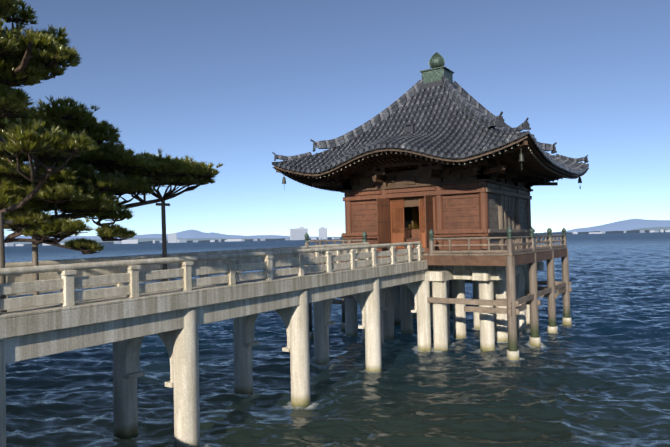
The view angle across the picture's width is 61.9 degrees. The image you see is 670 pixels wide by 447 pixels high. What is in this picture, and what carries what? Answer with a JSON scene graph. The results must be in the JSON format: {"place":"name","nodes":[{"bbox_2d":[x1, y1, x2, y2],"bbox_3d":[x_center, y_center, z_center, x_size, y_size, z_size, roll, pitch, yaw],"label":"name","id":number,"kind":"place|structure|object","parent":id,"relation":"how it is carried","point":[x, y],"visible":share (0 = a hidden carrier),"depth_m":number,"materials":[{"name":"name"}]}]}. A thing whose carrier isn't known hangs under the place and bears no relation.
{"place":"outdoors","nodes":[
{"label":"outdoors","id":0,"kind":"place"},
{"bbox_2d":[0,0,224,253],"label":"pine","id":1,"kind":"object","parent":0,"point":[47,42],"depth_m":10.78,"materials":[{"name":"green plant"}]},
{"bbox_2d":[1,0,669,236],"label":"sky","id":2,"kind":"structure","parent":0,"point":[234,84],"materials":[{"name":"blue"}]},
{"bbox_2d":[4,219,669,239],"bbox_3d":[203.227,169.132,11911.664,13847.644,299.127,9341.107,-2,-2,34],"label":"mountains","id":3,"kind":"structure","parent":0,"point":[629,224],"depth_m":12610.89,"materials":[{"name":"blue"}]},
{"bbox_2d":[5,232,669,446],"bbox_3d":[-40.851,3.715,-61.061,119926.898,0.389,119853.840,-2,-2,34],"label":"water","id":4,"kind":"structure","parent":0,"point":[596,373],"depth_m":17.11,"materials":[{"name":"blue liquid"}]},
{"bbox_2d":[14,229,669,245],"bbox_3d":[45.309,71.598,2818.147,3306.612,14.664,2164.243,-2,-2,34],"label":"shore strip","id":5,"kind":"object","parent":4,"relation":"in","point":[546,233],"visible":0.23,"depth_m":3138.99,"materials":[{"name":"grey"}]},
{"bbox_2d":[122,232,601,243],"bbox_3d":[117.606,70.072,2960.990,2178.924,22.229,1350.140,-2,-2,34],"label":"buildings","id":6,"kind":"structure","parent":4,"relation":"on","point":[135,241],"depth_m":3009.44,"materials":[{"name":"grey"}]},
{"bbox_2d":[304,235,569,350],"bbox_3d":[5.029,2.684,26.091,9.330,4.058,9.322,-2,-2,34],"label":"wood veranda","id":7,"kind":"object","parent":4,"relation":"in","point":[511,297],"visible":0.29,"depth_m":22.23,"materials":[{"name":"brown wood"}]},
{"bbox_2d":[304,227,565,242],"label":"railing post caps","id":8,"kind":"object","parent":7,"relation":"on","point":[431,233],"visible":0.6,"depth_m":23.14,"materials":[{"name":"green metal"}]},
{"bbox_2d":[312,236,571,315],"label":"rails","id":9,"kind":"object","parent":7,"relation":"attached to","point":[544,291],"visible":0.38,"depth_m":21.06,"materials":[{"name":"brown wood"}]},
{"bbox_2d":[323,249,566,265],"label":"veranda edge beam","id":10,"kind":"structure","parent":7,"relation":"on","point":[521,259],"depth_m":20.96,"materials":[{"name":"brown wood"}]},
{"bbox_2d":[395,247,566,255],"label":"veranda floor","id":11,"kind":"structure","parent":7,"relation":"on","point":[482,254],"depth_m":21.02,"materials":[{"name":"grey wood"}]},
{"bbox_2d":[392,196,424,229],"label":"interior wall","id":12,"kind":"structure","parent":11,"relation":"on","point":[411,201],"depth_m":23.75,"materials":[{"name":"brown"}]},
{"bbox_2d":[393,206,418,229],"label":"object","id":13,"kind":"object","parent":12,"relation":"in","point":[415,217],"visible":0.19,"depth_m":25.43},
{"bbox_2d":[345,182,488,250],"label":"red hall columns","id":14,"kind":"structure","parent":11,"relation":"on","point":[483,212],"depth_m":22.70,"materials":[{"name":"brown wood"}]},
{"bbox_2d":[342,182,534,252],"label":"hall beams","id":15,"kind":"structure","parent":14,"relation":"attached to","point":[382,233],"depth_m":23.55,"materials":[{"name":"brown wood"}]},
{"bbox_2d":[390,197,425,247],"bbox_3d":[3.245,-0.037,23.588,2.000,2.130,0.040,-2,-2,34],"label":"door","id":16,"kind":"structure","parent":15,"relation":"attached to","point":[399,234],"depth_m":23.87,"materials":[{"name":"brown wood"}]},
{"bbox_2d":[351,187,527,248],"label":"hall planks","id":17,"kind":"object","parent":15,"relation":"attached to","point":[461,219],"depth_m":22.69,"materials":[{"name":"brown wood"}]},
{"bbox_2d":[498,185,530,249],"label":"grey hall columns","id":18,"kind":"structure","parent":11,"relation":"on","point":[500,209],"depth_m":25.31,"materials":[{"name":"wood"}]},
{"bbox_2d":[345,273,529,351],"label":"support pillars","id":19,"kind":"structure","parent":4,"relation":"in","point":[400,304],"depth_m":23.99,"materials":[{"name":"concrete"}]},
{"bbox_2d":[425,261,543,280],"bbox_3d":[4.792,2.025,25.776,7.500,0.570,8.300,-2,-2,34],"label":"concrete platform slab","id":20,"kind":"object","parent":19,"relation":"on","point":[446,273],"visible":0.44,"depth_m":21.69,"materials":[{"name":"concrete"}]},
{"bbox_2d":[309,311,571,359],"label":"post footings","id":21,"kind":"object","parent":4,"relation":"in","point":[533,342],"visible":0.15,"depth_m":24.57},
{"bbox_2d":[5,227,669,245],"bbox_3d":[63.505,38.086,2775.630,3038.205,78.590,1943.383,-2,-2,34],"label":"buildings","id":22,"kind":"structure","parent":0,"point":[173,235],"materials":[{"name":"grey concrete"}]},
{"bbox_2d":[5,230,325,245],"bbox_3d":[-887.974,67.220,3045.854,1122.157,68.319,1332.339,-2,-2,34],"label":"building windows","id":23,"kind":"structure","parent":22,"relation":"on","point":[292,231],"depth_m":3274.41,"materials":[{"name":"grey glass"}]},
{"bbox_2d":[11,227,669,243],"bbox_3d":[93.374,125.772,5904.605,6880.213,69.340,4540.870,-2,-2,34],"label":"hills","id":24,"kind":"structure","parent":0,"point":[201,239],"depth_m":6527.60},
{"bbox_2d":[380,122,413,145],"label":"karahafu ridge","id":25,"kind":"structure","parent":0,"point":[408,127],"depth_m":23.53,"materials":[{"name":"grey tile"}]},
{"bbox_2d":[274,135,582,176],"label":"roof fascia","id":26,"kind":"structure","parent":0,"point":[436,157],"depth_m":21.26,"materials":[{"name":"brown wood"}]},
{"bbox_2d":[341,179,532,242],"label":"hall","id":27,"kind":"structure","parent":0,"point":[458,182],"depth_m":24.22,"materials":[{"name":"brown wood"}]},
{"bbox_2d":[276,139,586,189],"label":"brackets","id":28,"kind":"object","parent":27,"relation":"on","point":[429,173],"visible":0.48,"depth_m":23.38,"materials":[{"name":"brown wood"}]},
{"bbox_2d":[281,143,578,191],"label":"rafters","id":29,"kind":"object","parent":28,"relation":"on","point":[532,165],"visible":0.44,"depth_m":22.55,"materials":[{"name":"brown wood"}]},
{"bbox_2d":[272,86,588,173],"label":"roof tiles","id":30,"kind":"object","parent":28,"relation":"on","point":[522,134],"depth_m":23.34,"materials":[{"name":"grey tile"}]},
{"bbox_2d":[273,137,588,184],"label":"rafter ends","id":31,"kind":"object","parent":28,"relation":"on","point":[536,153],"depth_m":22.23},
{"bbox_2d":[282,153,581,188],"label":"wind bells","id":32,"kind":"object","parent":28,"relation":"on","point":[521,158],"visible":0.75,"depth_m":19.02,"materials":[{"name":"green"}]},
{"bbox_2d":[278,85,588,173],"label":"roof tile rows","id":33,"kind":"object","parent":28,"relation":"on","point":[568,165],"visible":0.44,"depth_m":23.56,"materials":[{"name":"grey tile"}]},
{"bbox_2d":[276,75,585,161],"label":"roof ridges","id":34,"kind":"object","parent":33,"relation":"on","point":[488,118],"visible":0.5,"depth_m":25.29,"materials":[{"name":"grey tile"}]},
{"bbox_2d":[272,111,588,162],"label":"ridge-end ornaments","id":35,"kind":"object","parent":34,"relation":"on","point":[500,122],"visible":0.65,"depth_m":20.40},
{"bbox_2d":[420,66,453,83],"bbox_3d":[4.823,-6.831,26.345,1.220,0.680,1.220,-2,-2,34],"label":"finial base","id":36,"kind":"object","parent":33,"relation":"on","point":[433,74],"visible":0.52,"depth_m":25.92,"materials":[{"name":"green metal"}]},
{"bbox_2d":[429,52,444,67],"bbox_3d":[4.806,-7.636,26.367,0.750,0.930,0.750,-2,-2,34],"label":"roof finial","id":37,"kind":"object","parent":36,"relation":"on","point":[436,60],"visible":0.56,"depth_m":26.14,"materials":[{"name":"green metal"}]},
{"bbox_2d":[419,80,457,89],"bbox_3d":[4.833,-6.361,26.333,1.500,0.260,1.500,-2,-2,34],"label":"tile","id":38,"kind":"object","parent":33,"relation":"on","point":[431,84],"visible":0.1,"depth_m":25.75,"materials":[{"name":"grey tile"}]},
{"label":"land","id":39,"kind":"structure","parent":0,"visible":0},
{"bbox_2d":[0,270,430,446],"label":"bridge pillars","id":40,"kind":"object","parent":39,"relation":"on","point":[186,387],"visible":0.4,"depth_m":14.95,"materials":[{"name":"concrete"}]},
{"bbox_2d":[0,260,427,387],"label":"bridge girder","id":41,"kind":"object","parent":40,"relation":"on","point":[27,333],"visible":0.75,"depth_m":11.94,"materials":[{"name":"concrete"}]},
{"bbox_2d":[0,187,169,312],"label":"props","id":42,"kind":"object","parent":41,"relation":"on","point":[162,204],"visible":0.4,"depth_m":11.19,"materials":[{"name":"wood"}]},
{"bbox_2d":[0,244,424,310],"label":"bridge railing","id":43,"kind":"object","parent":41,"relation":"on","point":[67,283],"visible":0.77,"depth_m":12.17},
{"bbox_2d":[0,241,420,275],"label":"round bridge rail","id":44,"kind":"object","parent":43,"relation":"on","point":[20,268],"visible":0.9,"depth_m":12.53,"materials":[{"name":"grey concrete"}]}
]}

